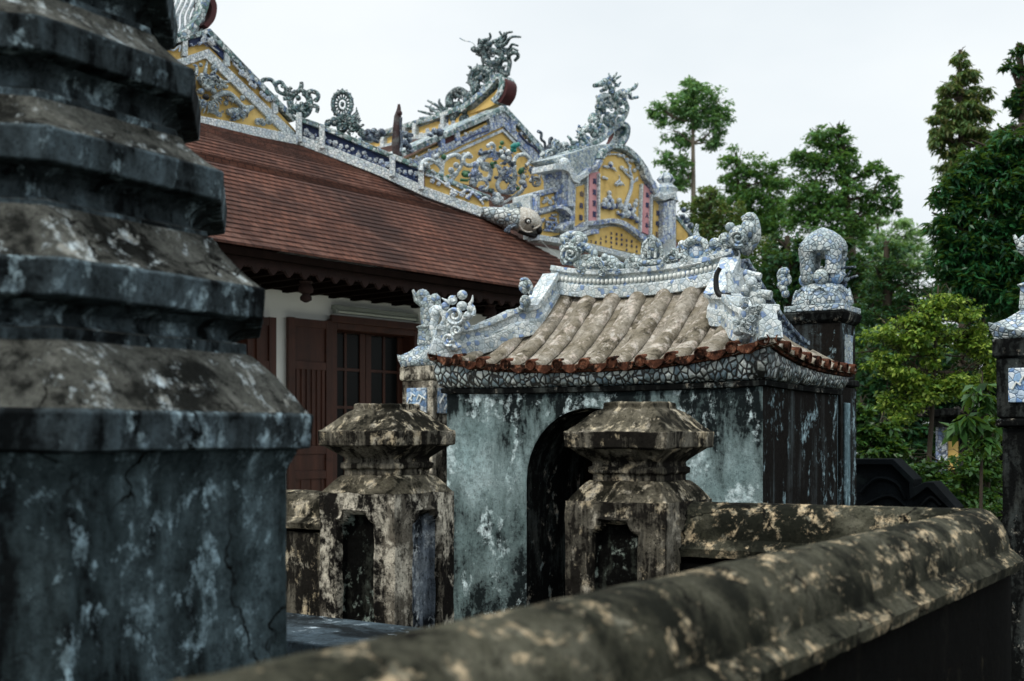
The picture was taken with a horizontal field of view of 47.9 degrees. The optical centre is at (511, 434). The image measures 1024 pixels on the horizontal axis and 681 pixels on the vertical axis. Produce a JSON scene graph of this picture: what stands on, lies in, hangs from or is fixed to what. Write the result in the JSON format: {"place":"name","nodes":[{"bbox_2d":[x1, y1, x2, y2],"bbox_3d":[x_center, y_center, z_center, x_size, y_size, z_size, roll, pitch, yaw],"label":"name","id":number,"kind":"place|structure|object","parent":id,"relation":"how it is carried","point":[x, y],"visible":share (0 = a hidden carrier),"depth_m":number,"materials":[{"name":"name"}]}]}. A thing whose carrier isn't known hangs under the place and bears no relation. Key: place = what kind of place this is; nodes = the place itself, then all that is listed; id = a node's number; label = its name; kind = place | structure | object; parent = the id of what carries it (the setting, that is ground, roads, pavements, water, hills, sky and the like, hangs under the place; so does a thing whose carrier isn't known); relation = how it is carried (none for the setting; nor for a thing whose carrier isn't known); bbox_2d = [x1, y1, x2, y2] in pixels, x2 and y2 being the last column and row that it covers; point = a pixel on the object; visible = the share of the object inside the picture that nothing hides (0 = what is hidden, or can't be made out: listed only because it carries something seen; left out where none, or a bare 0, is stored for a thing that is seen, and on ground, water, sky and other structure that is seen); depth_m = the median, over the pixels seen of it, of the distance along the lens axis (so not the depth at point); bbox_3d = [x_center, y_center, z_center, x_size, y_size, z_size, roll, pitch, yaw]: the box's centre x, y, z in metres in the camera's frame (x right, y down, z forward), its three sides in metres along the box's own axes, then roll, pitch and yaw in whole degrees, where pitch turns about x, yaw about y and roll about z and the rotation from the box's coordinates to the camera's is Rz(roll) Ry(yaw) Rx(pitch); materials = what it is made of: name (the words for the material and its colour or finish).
{"place":"outdoors","nodes":[
{"label":"outdoors","id":0,"kind":"place"},
{"bbox_2d":[174,0,1023,428],"label":"sky","id":1,"kind":"structure","parent":0,"point":[788,68],"materials":[{"name":"white"}]},
{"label":"ground","id":2,"kind":"structure","parent":0,"visible":0},
{"bbox_2d":[0,0,313,680],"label":"octagonal stupa","id":3,"kind":"object","parent":2,"relation":"on","point":[156,426],"visible":1,"depth_m":2.39,"materials":[{"name":"grey stone"}]},
{"bbox_2d":[287,612,419,656],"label":"stone slab","id":4,"kind":"structure","parent":2,"relation":"on","point":[307,633],"depth_m":3.96,"materials":[{"name":"grey stone"}]},
{"bbox_2d":[169,0,576,490],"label":"temple hall","id":5,"kind":"structure","parent":2,"relation":"on","point":[311,188],"depth_m":11.18,"materials":[{"name":"tile"}]},
{"bbox_2d":[337,332,364,477],"bbox_3d":[-1.655,0.119,11.380,0.045,2.261,0.516,0,0,40],"label":"door leaf","id":6,"kind":"structure","parent":5,"relation":"in","point":[350,348],"depth_m":11.43,"materials":[{"name":"brown wood"}]},
{"bbox_2d":[331,305,418,321],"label":"beam","id":7,"kind":"structure","parent":5,"relation":"attached to","point":[336,309],"depth_m":11.41,"materials":[{"name":"wood"}]},
{"bbox_2d":[365,334,402,403],"bbox_3d":[-1.318,0.119,11.782,0.045,2.261,0.516,0,0,40],"label":"door leaf","id":8,"kind":"structure","parent":5,"relation":"in","point":[383,384],"depth_m":11.77,"materials":[{"name":"brown wood"}]},
{"bbox_2d":[480,201,555,253],"bbox_3d":[0.067,-2.267,12.552,0.819,0.577,0.345,0,0,-5],"label":"fish sculpture","id":9,"kind":"object","parent":5,"relation":"on","point":[520,219],"visible":1,"depth_m":12.50,"materials":[{"name":"ceramic"}]},
{"bbox_2d":[513,144,693,266],"bbox_3d":[1.286,-0.955,13.996,0.460,5.109,3.560,0,0,40],"label":"gable","id":10,"kind":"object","parent":5,"relation":"on","point":[617,202],"visible":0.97,"depth_m":13.63,"materials":[{"name":"yellow ceramic"}]},
{"bbox_2d":[556,72,638,154],"bbox_3d":[1.011,-3.818,13.924,0.373,1.232,1.550,0,0,40],"label":"dragon sculpture","id":11,"kind":"object","parent":10,"relation":"on","point":[614,128],"visible":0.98,"depth_m":13.89,"materials":[{"name":"grey ceramic"}]},
{"bbox_2d":[317,403,456,627],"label":"fence pillar","id":12,"kind":"structure","parent":2,"relation":"on","point":[386,536],"depth_m":4.57,"materials":[{"name":"grey stone"}]},
{"bbox_2d":[215,31,680,271],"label":"temple hall","id":13,"kind":"structure","parent":2,"relation":"on","point":[481,140],"depth_m":15.02,"materials":[{"name":"yellow ceramic"}]},
{"bbox_2d":[537,130,571,159],"bbox_3d":[0.528,-3.335,13.729,0.171,0.482,0.670,0,0,40],"label":"ridge ornament","id":14,"kind":"object","parent":13,"relation":"attached to","point":[555,146],"visible":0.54,"depth_m":13.61,"materials":[{"name":"ceramic"}]},
{"bbox_2d":[178,501,1023,680],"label":"wall","id":15,"kind":"structure","parent":2,"relation":"on","point":[776,592],"depth_m":2.21,"materials":[{"name":"grey stone"}]},
{"bbox_2d":[563,401,713,596],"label":"fence pillar","id":16,"kind":"structure","parent":2,"relation":"on","point":[621,529],"depth_m":4.11,"materials":[{"name":"grey stone"}]},
{"bbox_2d":[644,74,736,231],"bbox_3d":[4.221,-3.361,27.053,2.059,10.123,1.278,0,0,20],"label":"tall tree","id":17,"kind":"object","parent":2,"relation":"on","point":[691,96],"visible":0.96,"depth_m":26.92,"materials":[{"name":"green plant"}]},
{"bbox_2d":[677,185,781,270],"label":"tree","id":18,"kind":"object","parent":2,"relation":"on","point":[706,220],"visible":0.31,"depth_m":21.87,"materials":[{"name":"green plant"}]},
{"bbox_2d":[697,143,798,243],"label":"broad tree","id":19,"kind":"object","parent":2,"relation":"on","point":[769,214],"visible":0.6,"depth_m":28.84,"materials":[{"name":"green plant"}]},
{"bbox_2d":[777,227,861,505],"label":"lantern column","id":20,"kind":"structure","parent":2,"relation":"on","point":[823,316],"depth_m":7.23,"materials":[{"name":"tile"}]},
{"bbox_2d":[743,229,902,388],"bbox_3d":[4.879,-0.748,17.993,2.810,4.909,1.329,0,0,0],"label":"dark tree","id":21,"kind":"object","parent":2,"relation":"on","point":[787,256],"visible":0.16,"depth_m":17.85,"materials":[{"name":"green plant"}]},
{"bbox_2d":[776,120,904,405],"bbox_3d":[7.109,-2.529,25.003,2.779,8.553,1.287,0,0,0],"label":"round tree","id":22,"kind":"object","parent":2,"relation":"on","point":[812,213],"visible":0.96,"depth_m":24.89,"materials":[{"name":"green plant"}]},
{"bbox_2d":[764,225,987,463],"bbox_3d":[10.265,-1.913,36.634,14.616,8.638,6.834,0,0,0],"label":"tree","id":23,"kind":"object","parent":2,"relation":"on","point":[904,249],"visible":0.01,"depth_m":34.51,"materials":[{"name":"green plant"}]},
{"bbox_2d":[856,394,913,459],"bbox_3d":[2.696,0.697,8.594,0.565,2.009,0.416,0,0,-17],"label":"shrub","id":24,"kind":"object","parent":2,"relation":"on","point":[876,441],"visible":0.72,"depth_m":8.55,"materials":[{"name":"green plant"}]},
{"bbox_2d":[844,214,938,280],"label":"pale tree","id":25,"kind":"object","parent":2,"relation":"on","point":[901,224],"visible":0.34,"depth_m":41.74,"materials":[{"name":"green plant"}]},
{"bbox_2d":[852,238,944,421],"bbox_3d":[4.923,-0.438,15.020,1.720,4.279,1.182,0,0,0],"label":"feathery tree","id":26,"kind":"object","parent":2,"relation":"on","point":[888,281],"visible":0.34,"depth_m":14.90,"materials":[{"name":"green plant"}]},
{"bbox_2d":[856,458,963,507],"bbox_3d":[2.657,0.881,7.814,0.733,1.439,0.230,0,0,33],"label":"stone balustrade","id":27,"kind":"object","parent":2,"relation":"on","point":[897,482],"visible":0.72,"depth_m":7.78,"materials":[{"name":"black stone"}]},
{"bbox_2d":[855,281,995,460],"bbox_3d":[3.448,0.221,9.486,1.230,2.961,0.678,0,0,0],"label":"yellow green tree","id":28,"kind":"object","parent":2,"relation":"on","point":[918,388],"visible":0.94,"depth_m":9.43,"materials":[{"name":"green plant"}]},
{"bbox_2d":[855,311,1005,469],"bbox_3d":[4.702,-0.184,12.496,2.517,3.799,1.144,0,0,0],"label":"dark tree","id":29,"kind":"object","parent":2,"relation":"on","point":[914,436],"visible":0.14,"depth_m":12.36,"materials":[{"name":"green plant"}]},
{"bbox_2d":[905,414,1002,519],"bbox_3d":[3.170,0.766,8.198,0.860,1.871,0.554,0,0,0],"label":"shrub","id":30,"kind":"object","parent":2,"relation":"on","point":[949,478],"visible":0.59,"depth_m":8.13,"materials":[{"name":"green plant"}]},
{"bbox_2d":[917,406,1002,523],"bbox_3d":[4.811,0.644,10.892,1.756,1.912,0.650,0,0,33],"label":"shrine","id":31,"kind":"object","parent":2,"relation":"on","point":[946,415],"visible":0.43,"depth_m":11.12,"materials":[{"name":"grey tile"}]},
{"bbox_2d":[923,46,1001,367],"bbox_3d":[7.493,-2.350,18.985,1.418,8.102,0.863,0,0,0],"label":"drooping tree","id":32,"kind":"object","parent":2,"relation":"on","point":[964,116],"visible":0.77,"depth_m":18.89,"materials":[{"name":"green plant"}]},
{"bbox_2d":[910,123,1023,323],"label":"tree","id":33,"kind":"object","parent":2,"relation":"on","point":[981,260],"visible":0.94,"depth_m":10.37,"materials":[{"name":"green plant"}]},
{"bbox_2d":[940,369,1002,508],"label":"tree","id":34,"kind":"object","parent":2,"relation":"on","point":[964,428],"visible":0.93,"depth_m":7.37,"materials":[{"name":"green plant"}]},
{"bbox_2d":[988,234,1023,680],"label":"plaque column","id":35,"kind":"structure","parent":2,"relation":"on","point":[1008,345],"depth_m":5.70,"materials":[{"name":"black ceramic"}]},
{"bbox_2d":[989,41,1023,135],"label":"tall tree","id":36,"kind":"object","parent":2,"relation":"on","point":[1014,103],"visible":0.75,"depth_m":15.96,"materials":[{"name":"green plant"}]},
{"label":"courtyard path","id":37,"kind":"structure","parent":0,"visible":0},
{"bbox_2d":[286,489,322,615],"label":"wall","id":38,"kind":"structure","parent":37,"relation":"on","point":[302,546],"depth_m":4.74,"materials":[{"name":"grey stone"}]},
{"bbox_2d":[397,289,446,485],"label":"plaque column","id":39,"kind":"structure","parent":37,"relation":"on","point":[421,386],"depth_m":7.76,"materials":[{"name":"white ceramic"}]},
{"bbox_2d":[427,212,856,619],"bbox_3d":[0.786,0.154,7.029,2.269,2.893,1.484,0,0,33],"label":"gateway","id":40,"kind":"object","parent":37,"relation":"on","point":[701,331],"visible":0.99,"depth_m":6.77,"materials":[{"name":"grey stone"}]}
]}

